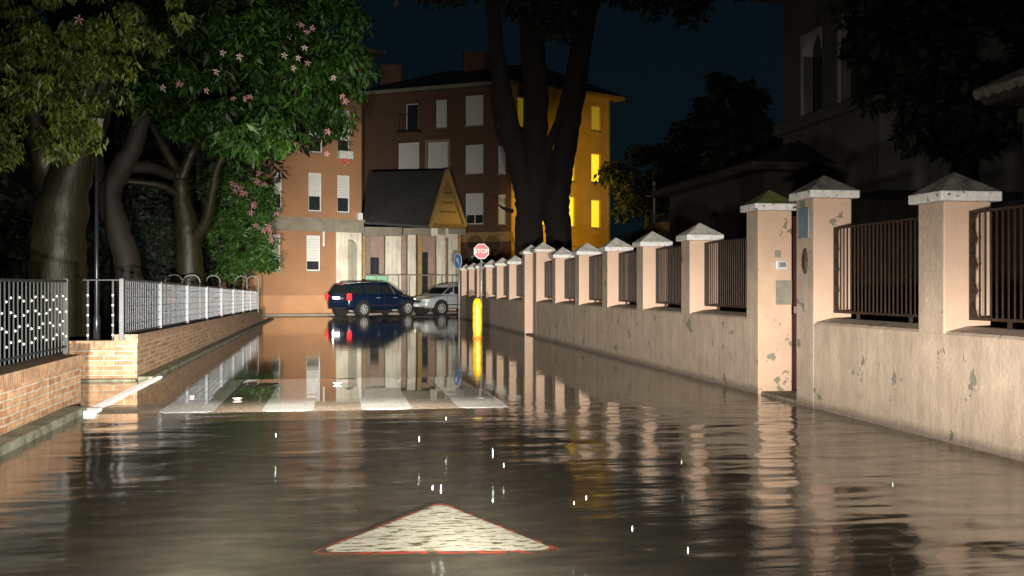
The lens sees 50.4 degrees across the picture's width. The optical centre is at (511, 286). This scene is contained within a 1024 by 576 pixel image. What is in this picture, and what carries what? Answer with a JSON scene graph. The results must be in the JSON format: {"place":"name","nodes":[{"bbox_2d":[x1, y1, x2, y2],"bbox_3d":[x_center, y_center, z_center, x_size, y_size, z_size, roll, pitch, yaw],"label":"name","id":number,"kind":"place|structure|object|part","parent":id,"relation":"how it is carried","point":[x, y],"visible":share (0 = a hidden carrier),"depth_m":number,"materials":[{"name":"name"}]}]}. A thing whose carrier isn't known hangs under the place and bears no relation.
{"place":"outdoors","nodes":[
{"label":"outdoors","id":0,"kind":"place"},
{"bbox_2d":[0,309,244,366],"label":"park ground","id":1,"kind":"structure","parent":0,"point":[105,327],"depth_m":21.87,"materials":[{"name":"soil"}]},
{"bbox_2d":[0,105,30,212],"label":"tree","id":2,"kind":"object","parent":1,"relation":"on","point":[8,176],"visible":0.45,"depth_m":27.15,"materials":[{"name":"green plant"}]},
{"bbox_2d":[0,139,94,319],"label":"tree","id":3,"kind":"object","parent":1,"relation":"on","point":[14,244],"visible":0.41,"depth_m":27.89,"materials":[{"name":"green plant"}]},
{"bbox_2d":[0,71,172,227],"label":"tree","id":4,"kind":"object","parent":1,"relation":"on","point":[110,151],"visible":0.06,"depth_m":32.96,"materials":[{"name":"green plant"}]},
{"bbox_2d":[90,114,104,339],"bbox_3d":[-5.917,-0.810,15.500,0.212,3.380,0.212,0,0,-32],"label":"lamp post","id":5,"kind":"object","parent":1,"relation":"on","point":[96,326],"visible":0.59,"depth_m":15.47,"materials":[{"name":"black metal"}]},
{"bbox_2d":[0,0,199,344],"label":"silk floss tree","id":6,"kind":"object","parent":1,"relation":"on","point":[62,175],"visible":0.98,"depth_m":14.93,"materials":[{"name":"green plant"}]},
{"bbox_2d":[0,0,235,213],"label":"tree","id":7,"kind":"object","parent":1,"relation":"on","point":[4,23],"visible":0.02,"depth_m":36.73,"materials":[{"name":"green plant"}]},
{"bbox_2d":[86,172,173,315],"bbox_3d":[-12.311,-1.271,33.022,4.161,5.345,3.487,0,0,-9],"label":"tree","id":8,"kind":"object","parent":1,"relation":"on","point":[106,269],"visible":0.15,"depth_m":32.68,"materials":[{"name":"brown plant"}]},
{"bbox_2d":[124,195,205,318],"bbox_3d":[-9.586,-0.754,30.017,2.263,3.509,1.824,0,0,-9],"label":"shrub","id":9,"kind":"object","parent":1,"relation":"on","point":[154,241],"visible":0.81,"depth_m":29.65,"materials":[{"name":"green plant"}]},
{"bbox_2d":[47,45,285,310],"bbox_3d":[-13.058,-4.017,39.752,9.723,10.835,9.228,0,0,-9],"label":"tree","id":10,"kind":"object","parent":1,"relation":"on","point":[179,152],"visible":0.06,"depth_m":39.27,"materials":[{"name":"green plant"}]},
{"bbox_2d":[51,0,309,330],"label":"silk floss tree","id":11,"kind":"object","parent":1,"relation":"on","point":[162,86],"visible":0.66,"depth_m":21.28,"materials":[{"name":"green plant"}]},
{"bbox_2d":[165,274,200,321],"bbox_3d":[-7.616,0.291,25.171,0.311,1.178,0.806,0,0,36],"label":"hoop rail","id":12,"kind":"object","parent":1,"relation":"on","point":[180,277],"visible":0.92,"depth_m":24.99,"materials":[{"name":"metal"}]},
{"bbox_2d":[206,275,220,286],"bbox_3d":[-8.503,0.270,30.970,0.423,1.221,0.038,0,0,-9],"label":"hoop rail","id":13,"kind":"object","parent":1,"relation":"on","point":[217,277],"visible":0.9,"depth_m":30.98,"materials":[{"name":"metal"}]},
{"bbox_2d":[116,0,341,309],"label":"tree","id":14,"kind":"object","parent":1,"relation":"on","point":[214,283],"visible":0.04,"depth_m":41.62,"materials":[{"name":"green plant"}]},
{"bbox_2d":[195,160,283,311],"bbox_3d":[-9.394,-1.667,37.368,3.044,5.377,2.697,0,0,-9],"label":"oleander","id":15,"kind":"object","parent":1,"relation":"on","point":[259,248],"visible":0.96,"depth_m":37.26,"materials":[{"name":"green plant"}]},
{"bbox_2d":[235,275,258,311],"bbox_3d":[-9.053,0.248,37.170,0.311,1.263,0.806,0,0,36],"label":"hoop rail","id":16,"kind":"object","parent":1,"relation":"on","point":[247,289],"visible":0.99,"depth_m":36.99,"materials":[{"name":"metal"}]},
{"bbox_2d":[126,0,381,322],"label":"silk floss tree","id":17,"kind":"object","parent":1,"relation":"on","point":[224,138],"visible":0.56,"depth_m":24.84,"materials":[{"name":"green plant"}]},
{"bbox_2d":[45,9,385,313],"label":"apartment block","id":18,"kind":"structure","parent":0,"point":[318,225],"depth_m":50.86,"materials":[{"name":"orange paint"}]},
{"bbox_2d":[272,234,281,271],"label":"window","id":19,"kind":"structure","parent":18,"relation":"in","point":[277,235],"depth_m":49.98,"materials":[{"name":"white glass"}]},
{"bbox_2d":[275,172,283,209],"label":"window","id":20,"kind":"structure","parent":18,"relation":"in","point":[278,186],"depth_m":50.03,"materials":[{"name":"white glass"}]},
{"bbox_2d":[306,235,321,271],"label":"window","id":21,"kind":"structure","parent":18,"relation":"in","point":[313,242],"depth_m":50.94,"materials":[{"name":"white glass"}]},
{"bbox_2d":[307,173,322,212],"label":"window","id":22,"kind":"structure","parent":18,"relation":"in","point":[314,179],"depth_m":50.96,"materials":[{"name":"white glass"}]},
{"bbox_2d":[309,123,323,153],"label":"window","id":23,"kind":"structure","parent":18,"relation":"in","point":[319,151],"depth_m":50.98,"materials":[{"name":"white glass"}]},
{"bbox_2d":[336,111,348,154],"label":"window","id":24,"kind":"structure","parent":18,"relation":"in","point":[345,145],"depth_m":51.80,"materials":[{"name":"white glass"}]},
{"bbox_2d":[336,175,350,213],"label":"window","id":25,"kind":"structure","parent":18,"relation":"in","point":[342,181],"depth_m":51.78,"materials":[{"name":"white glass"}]},
{"bbox_2d":[337,139,352,163],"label":"flower box","id":26,"kind":"object","parent":18,"relation":"attached to","point":[346,156],"visible":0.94,"depth_m":51.45,"materials":[{"name":"white plastic"}]},
{"bbox_2d":[262,313,460,317],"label":"cross street","id":27,"kind":"structure","parent":0,"point":[416,315],"depth_m":47.93,"materials":[{"name":"grey asphalt"}]},
{"bbox_2d":[1,212,30,308],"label":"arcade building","id":28,"kind":"structure","parent":27,"relation":"on","point":[2,287],"depth_m":60.59,"materials":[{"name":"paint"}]},
{"bbox_2d":[325,281,414,316],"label":"parked car","id":29,"kind":"object","parent":27,"relation":"on","point":[361,298],"visible":0.94,"depth_m":48.49,"materials":[{"name":"blue paint"}]},
{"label":"rear window","id":30,"kind":"part","parent":29,"relation":"part of","materials":[{"name":"black glass"}]},
{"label":"side window","id":31,"kind":"part","parent":29,"relation":"part of","materials":[{"name":"black glass"}]},
{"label":"side window","id":32,"kind":"part","parent":29,"relation":"part of","materials":[{"name":"black glass"}]},
{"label":"side window","id":33,"kind":"part","parent":29,"relation":"part of","materials":[{"name":"black glass"}]},
{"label":"side window","id":34,"kind":"part","parent":29,"relation":"part of","materials":[{"name":"black glass"}]},
{"bbox_2d":[413,283,460,314],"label":"parked car","id":35,"kind":"object","parent":27,"relation":"on","point":[440,299],"visible":0.55,"depth_m":50.42,"materials":[{"name":"silver metal"}]},
{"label":"side window","id":36,"kind":"part","parent":35,"relation":"part of","materials":[{"name":"black glass"}]},
{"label":"side window","id":37,"kind":"part","parent":35,"relation":"part of","materials":[{"name":"black glass"}]},
{"bbox_2d":[647,101,782,203],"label":"tree","id":38,"kind":"object","parent":27,"relation":"on","point":[689,153],"visible":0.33,"depth_m":62.03,"materials":[{"name":"green plant"}]},
{"bbox_2d":[0,0,782,287],"label":"sky","id":39,"kind":"structure","parent":0,"point":[659,70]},
{"bbox_2d":[262,299,636,315],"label":"pavement","id":40,"kind":"structure","parent":0,"point":[375,312],"depth_m":49.97,"materials":[{"name":"grey concrete"}]},
{"bbox_2d":[365,274,457,310],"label":"forecourt railing","id":41,"kind":"object","parent":40,"relation":"on","point":[384,279],"visible":0.37,"depth_m":55.21,"materials":[{"name":"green metal"}]},
{"bbox_2d":[362,169,466,309],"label":"entrance portico","id":42,"kind":"structure","parent":40,"relation":"on","point":[427,204],"depth_m":57.07,"materials":[{"name":"paint"}]},
{"bbox_2d":[370,257,378,275],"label":"window","id":43,"kind":"structure","parent":42,"relation":"in","point":[374,261],"depth_m":59.28,"materials":[{"name":"grey glass"}]},
{"bbox_2d":[422,252,427,293],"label":"window","id":44,"kind":"structure","parent":42,"relation":"in","point":[424,254],"depth_m":59.89,"materials":[{"name":"grey glass"}]},
{"bbox_2d":[362,52,624,302],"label":"apartment block","id":45,"kind":"structure","parent":40,"relation":"on","point":[448,120],"depth_m":68.35,"materials":[{"name":"brown paint"}]},
{"bbox_2d":[399,142,419,170],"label":"window","id":46,"kind":"structure","parent":45,"relation":"in","point":[408,152],"depth_m":68.85,"materials":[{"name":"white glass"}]},
{"bbox_2d":[406,104,417,129],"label":"window","id":47,"kind":"structure","parent":45,"relation":"in","point":[410,108],"depth_m":68.81,"materials":[{"name":"black glass"}]},
{"bbox_2d":[428,142,447,170],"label":"window","id":48,"kind":"structure","parent":45,"relation":"in","point":[437,151],"depth_m":68.04,"materials":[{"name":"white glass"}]},
{"bbox_2d":[435,100,446,128],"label":"window","id":49,"kind":"structure","parent":45,"relation":"in","point":[441,105],"depth_m":67.95,"materials":[{"name":"white glass"}]},
{"bbox_2d":[464,95,483,126],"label":"window","id":50,"kind":"structure","parent":45,"relation":"in","point":[474,104],"depth_m":67.07,"materials":[{"name":"white glass"}]},
{"bbox_2d":[464,144,483,174],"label":"window","id":51,"kind":"structure","parent":45,"relation":"in","point":[474,153],"depth_m":67.07,"materials":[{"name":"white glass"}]},
{"bbox_2d":[466,193,483,224],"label":"window","id":52,"kind":"structure","parent":45,"relation":"in","point":[474,201],"depth_m":67.07,"materials":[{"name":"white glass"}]},
{"bbox_2d":[472,256,478,263],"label":"window","id":53,"kind":"structure","parent":45,"relation":"in","point":[475,260],"depth_m":67.07,"materials":[{"name":"black glass"}]},
{"bbox_2d":[497,146,505,174],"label":"window","id":54,"kind":"structure","parent":45,"relation":"in","point":[502,158],"depth_m":66.32,"materials":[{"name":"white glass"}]},
{"bbox_2d":[497,195,505,224],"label":"window","id":55,"kind":"structure","parent":45,"relation":"in","point":[502,198],"depth_m":66.32,"materials":[{"name":"white glass"}]},
{"bbox_2d":[518,97,523,127],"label":"window","id":56,"kind":"structure","parent":45,"relation":"in","point":[520,99],"depth_m":66.60,"materials":[{"name":"yellow glass"}]},
{"bbox_2d":[569,197,575,227],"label":"window","id":57,"kind":"structure","parent":45,"relation":"in","point":[571,206],"depth_m":69.37,"materials":[{"name":"yellow glass"}]},
{"bbox_2d":[591,106,600,132],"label":"window","id":58,"kind":"structure","parent":45,"relation":"in","point":[594,110],"depth_m":70.70,"materials":[{"name":"yellow glass"}]},
{"bbox_2d":[591,153,600,183],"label":"window","id":59,"kind":"structure","parent":45,"relation":"in","point":[594,157],"depth_m":70.70,"materials":[{"name":"yellow glass"}]},
{"bbox_2d":[591,200,600,228],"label":"window","id":60,"kind":"structure","parent":45,"relation":"in","point":[594,203],"depth_m":70.70,"materials":[{"name":"yellow glass"}]},
{"bbox_2d":[0,407,1023,575],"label":"road","id":61,"kind":"structure","parent":0,"point":[185,526],"depth_m":6.72,"materials":[{"name":"brown liquid"}]},
{"bbox_2d":[0,354,81,435],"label":"brick wall","id":62,"kind":"structure","parent":61,"relation":"on","point":[31,390],"depth_m":10.19,"materials":[{"name":"brown brick"}]},
{"bbox_2d":[0,278,68,365],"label":"railing","id":63,"kind":"object","parent":62,"relation":"on","point":[65,320],"visible":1,"depth_m":10.62,"materials":[{"name":"grey metal"}]},
{"bbox_2d":[83,376,161,414],"bbox_3d":[-4.691,1.359,13.351,0.160,0.182,4.650,0,0,-9],"label":"painted kerb edge","id":64,"kind":"object","parent":61,"relation":"on","point":[95,409],"visible":0.31,"depth_m":12.57,"materials":[{"name":"white paint"}]},
{"bbox_2d":[0,318,273,461],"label":"kerb","id":65,"kind":"structure","parent":61,"relation":"on","point":[23,435],"depth_m":10.36,"materials":[{"name":"concrete"}]},
{"bbox_2d":[83,377,770,423],"bbox_3d":[-0.958,1.343,13.822,7.560,0.100,5.400,0,0,-9],"label":"raised crossing","id":66,"kind":"object","parent":61,"relation":"on","point":[417,392],"visible":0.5,"depth_m":12.51,"materials":[{"name":"white paint"}]},
{"bbox_2d":[160,379,245,412],"bbox_3d":[-3.673,1.293,13.165,0.550,0.009,4.040,0,0,-9],"label":"zebra stripe","id":67,"kind":"object","parent":66,"relation":"on","point":[210,395],"visible":1,"depth_m":12.71,"materials":[{"name":"paint"}]},
{"bbox_2d":[262,378,319,411],"bbox_3d":[-2.656,1.293,13.328,0.530,0.009,4.040,0,0,-9],"label":"zebra stripe","id":68,"kind":"object","parent":66,"relation":"on","point":[293,394],"visible":1,"depth_m":12.82,"materials":[{"name":"paint"}]},
{"bbox_2d":[356,377,411,409],"bbox_3d":[-1.639,1.293,13.491,0.530,0.009,4.040,0,0,-9],"label":"zebra stripe","id":69,"kind":"object","parent":66,"relation":"on","point":[381,394],"visible":1,"depth_m":13.06,"materials":[{"name":"paint"}]},
{"bbox_2d":[429,377,508,407],"bbox_3d":[-0.612,1.297,13.655,0.550,0.014,4.040,0,0,-9],"label":"zebra stripe","id":70,"kind":"object","parent":66,"relation":"on","point":[459,392],"visible":1,"depth_m":13.09,"materials":[{"name":"paint"}]},
{"bbox_2d":[312,503,561,554],"bbox_3d":[-0.455,1.312,5.935,1.227,0.004,1.315,0,0,-9],"label":"painted triangle","id":71,"kind":"object","parent":61,"relation":"on","point":[440,528],"visible":1,"depth_m":5.66,"materials":[{"name":"white paint"}]},
{"bbox_2d":[454,253,461,318],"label":"round sign","id":72,"kind":"object","parent":61,"relation":"on","point":[458,260],"visible":0.94,"depth_m":44.17,"materials":[{"name":"blue metal"}]},
{"bbox_2d":[472,298,482,337],"bbox_3d":[-0.877,0.815,27.625,0.280,1.070,0.280,0,0,-9],"label":"bollard","id":73,"kind":"object","parent":61,"relation":"on","point":[477,317],"visible":0.86,"depth_m":27.52,"materials":[{"name":"yellow plastic"}]},
{"bbox_2d":[474,244,488,300],"bbox_3d":[-1.029,-0.022,36.586,0.508,2.844,0.096,0,0,-5],"label":"stop sign","id":74,"kind":"object","parent":61,"relation":"on","point":[481,251],"visible":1,"depth_m":36.55,"materials":[{"name":"metal"}]},
{"bbox_2d":[0,317,1023,537],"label":"water","id":75,"kind":"structure","parent":0,"point":[532,378],"depth_m":13.00,"materials":[{"name":"brown liquid"}]},
{"bbox_2d":[619,226,669,274],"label":"shrub","id":76,"kind":"object","parent":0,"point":[637,234],"visible":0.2,"depth_m":47.79,"materials":[{"name":"green plant"}]},
{"bbox_2d":[650,222,669,306],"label":"boundary wall","id":77,"kind":"structure","parent":0,"point":[663,226],"depth_m":50.94,"materials":[{"name":"paint"}]},
{"bbox_2d":[973,67,1023,328],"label":"porch house","id":78,"kind":"structure","parent":0,"point":[1007,90],"depth_m":14.94,"materials":[{"name":"ceramic"}]},
{"label":"ground","id":79,"kind":"structure","parent":0,"visible":0},
{"bbox_2d":[69,310,262,378],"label":"brick wall","id":80,"kind":"structure","parent":79,"relation":"on","point":[137,354],"depth_m":16.26,"materials":[{"name":"brown brick"}]},
{"bbox_2d":[83,279,118,339],"bbox_3d":[-5.731,0.384,15.284,0.574,0.972,0.052,0,0,-9],"label":"entrance railing","id":81,"kind":"object","parent":80,"relation":"on","point":[88,280],"visible":0.97,"depth_m":15.28,"materials":[{"name":"metal"}]},
{"bbox_2d":[119,278,257,340],"bbox_3d":[-7.377,0.402,27.530,0.060,1.039,25.550,0,0,-9],"label":"railing","id":82,"kind":"object","parent":80,"relation":"on","point":[122,306],"visible":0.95,"depth_m":20.27,"materials":[{"name":"silver metal"}]},
{"bbox_2d":[460,245,534,333],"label":"garden wall","id":83,"kind":"structure","parent":79,"relation":"on","point":[512,311],"depth_m":34.05,"materials":[{"name":"paint"}]},
{"bbox_2d":[474,270,475,293],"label":"iron fence","id":84,"kind":"object","parent":83,"relation":"on","point":[474,281],"visible":0.17,"depth_m":42.11,"materials":[{"name":"brown metal"}]},
{"bbox_2d":[483,269,484,293],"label":"iron fence","id":85,"kind":"object","parent":83,"relation":"on","point":[483,281],"visible":0.24,"depth_m":39.53,"materials":[{"name":"brown metal"}]},
{"bbox_2d":[492,268,494,294],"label":"iron fence","id":86,"kind":"object","parent":83,"relation":"on","point":[493,281],"visible":0.22,"depth_m":37.22,"materials":[{"name":"brown metal"}]},
{"bbox_2d":[503,267,506,296],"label":"iron fence","id":87,"kind":"object","parent":83,"relation":"on","point":[504,281],"visible":0.3,"depth_m":34.55,"materials":[{"name":"brown metal"}]},
{"bbox_2d":[516,265,521,297],"bbox_3d":[0.329,-0.145,31.205,0.048,0.980,2.220,0,0,-9],"label":"iron fence","id":88,"kind":"object","parent":83,"relation":"on","point":[518,280],"visible":0.39,"depth_m":31.86,"materials":[{"name":"brown metal"}]},
{"bbox_2d":[531,190,796,393],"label":"garden wall","id":89,"kind":"structure","parent":79,"relation":"on","point":[693,336],"depth_m":15.80,"materials":[{"name":"paint"}]},
{"bbox_2d":[544,261,551,299],"bbox_3d":[1.016,-0.145,26.915,0.048,0.980,2.030,0,0,-9],"label":"iron fence","id":90,"kind":"object","parent":89,"relation":"on","point":[549,279],"visible":0.4,"depth_m":27.49,"materials":[{"name":"brown metal"}]},
{"bbox_2d":[564,258,574,300],"bbox_3d":[1.412,-0.145,24.441,0.048,0.980,2.060,0,0,-9],"label":"iron fence","id":91,"kind":"object","parent":89,"relation":"on","point":[571,278],"visible":0.48,"depth_m":24.93,"materials":[{"name":"brown metal"}]},
{"bbox_2d":[589,255,601,302],"bbox_3d":[1.805,-0.145,21.987,0.048,0.980,1.990,0,0,-9],"label":"iron fence","id":92,"kind":"object","parent":89,"relation":"on","point":[598,277],"visible":0.53,"depth_m":22.37,"materials":[{"name":"brown metal"}]},
{"bbox_2d":[619,251,636,304],"bbox_3d":[2.191,-0.145,19.578,0.048,0.980,1.970,0,0,-9],"label":"iron fence","id":93,"kind":"object","parent":89,"relation":"on","point":[622,277],"visible":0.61,"depth_m":20.05,"materials":[{"name":"brown metal"}]},
{"bbox_2d":[656,246,680,306],"bbox_3d":[2.576,-0.145,17.174,0.048,0.980,1.980,0,0,-9],"label":"iron fence","id":94,"kind":"object","parent":89,"relation":"on","point":[658,275],"visible":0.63,"depth_m":17.56,"materials":[{"name":"brown metal"}]},
{"bbox_2d":[704,238,746,312],"bbox_3d":[2.976,-0.145,14.680,0.048,0.980,2.150,0,0,-9],"label":"iron fence","id":95,"kind":"object","parent":89,"relation":"on","point":[706,275],"visible":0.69,"depth_m":14.99,"materials":[{"name":"brown metal"}]},
{"bbox_2d":[775,250,780,256],"bbox_3d":[3.227,-0.400,13.212,0.082,0.086,0.007,0,0,-9],"label":"wall plate","id":96,"kind":"object","parent":89,"relation":"attached to","point":[777,253],"depth_m":13.21,"materials":[{"name":"beige plastic"}]},
{"bbox_2d":[761,216,796,402],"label":"gate","id":97,"kind":"structure","parent":89,"relation":"attached to","point":[790,396],"depth_m":13.21,"materials":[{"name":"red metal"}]},
{"bbox_2d":[775,260,787,268],"bbox_3d":[3.270,-0.265,13.202,0.148,0.109,0.040,0,0,-9],"label":"intercom","id":98,"kind":"object","parent":89,"relation":"attached to","point":[781,264],"visible":1,"depth_m":13.19,"materials":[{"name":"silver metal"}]},
{"bbox_2d":[776,280,791,304],"bbox_3d":[3.304,0.070,13.227,0.206,0.296,0.006,0,0,-9],"label":"cement patch","id":99,"kind":"object","parent":89,"relation":"attached to","point":[783,292],"visible":1,"depth_m":13.22,"materials":[{"name":"beige concrete"}]},
{"bbox_2d":[789,172,1023,466],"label":"garden wall","id":100,"kind":"structure","parent":79,"relation":"on","point":[945,369],"depth_m":9.41,"materials":[{"name":"paint"}]},
{"bbox_2d":[798,207,809,237],"bbox_3d":[3.179,-0.695,11.841,0.024,0.329,0.262,0,0,-9],"label":"notice plate","id":101,"kind":"object","parent":100,"relation":"attached to","point":[803,222],"visible":1,"depth_m":11.80,"materials":[{"name":"grey metal"}]},
{"bbox_2d":[802,248,807,273],"bbox_3d":[3.178,-0.279,11.831,0.029,0.281,0.110,0,0,-9],"label":"wall ornament","id":102,"kind":"object","parent":100,"relation":"attached to","point":[804,261],"depth_m":11.80,"materials":[{"name":"brown metal"}]},
{"bbox_2d":[833,217,918,322],"bbox_3d":[3.618,-0.145,10.626,0.061,0.980,2.060,0,0,-9],"label":"iron fence","id":103,"kind":"object","parent":100,"relation":"on","point":[836,271],"visible":0.82,"depth_m":10.82,"materials":[{"name":"brown metal"}]},
{"bbox_2d":[969,205,1023,328],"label":"iron fence","id":104,"kind":"object","parent":100,"relation":"on","point":[973,266],"visible":0.98,"depth_m":8.87,"materials":[{"name":"brown metal"}]},
{"label":"garden ground","id":105,"kind":"structure","parent":0,"visible":0},
{"bbox_2d":[394,0,745,258],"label":"tree","id":106,"kind":"object","parent":105,"relation":"on","point":[540,172],"visible":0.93,"depth_m":35.68,"materials":[{"name":"brown plant"}]},
{"bbox_2d":[593,141,685,233],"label":"tree","id":107,"kind":"object","parent":105,"relation":"on","point":[618,175],"visible":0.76,"depth_m":64.83,"materials":[{"name":"green plant"}]},
{"bbox_2d":[646,181,655,231],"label":"utility pole","id":108,"kind":"object","parent":105,"relation":"on","point":[654,184],"visible":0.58,"depth_m":45.95,"materials":[{"name":"grey metal"}]},
{"bbox_2d":[687,71,776,173],"bbox_3d":[7.273,-2.894,36.015,2.878,8.590,3.125,0,0,-9],"label":"tree","id":109,"kind":"object","parent":105,"relation":"on","point":[743,125],"visible":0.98,"depth_m":35.52,"materials":[{"name":"green plant"}]},
{"bbox_2d":[650,0,1023,328],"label":"villa","id":110,"kind":"object","parent":105,"relation":"on","point":[823,128],"visible":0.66,"depth_m":27.41,"materials":[{"name":"paint"}]},
{"bbox_2d":[800,26,821,116],"bbox_3d":[7.866,-5.540,28.158,0.320,2.120,1.220,0,0,-9],"label":"arched window","id":111,"kind":"structure","parent":110,"relation":"in","point":[811,42],"depth_m":28.49,"materials":[{"name":"grey glass"}]},
{"bbox_2d":[837,4,861,102],"bbox_3d":[8.206,-5.540,26.035,0.320,2.120,1.220,0,0,-9],"label":"arched window","id":112,"kind":"structure","parent":110,"relation":"in","point":[854,74],"depth_m":26.50,"materials":[{"name":"grey glass"}]},
{"bbox_2d":[826,0,1023,178],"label":"tree","id":113,"kind":"object","parent":105,"relation":"on","point":[921,79],"visible":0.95,"depth_m":21.24,"materials":[{"name":"green plant"}]}
]}

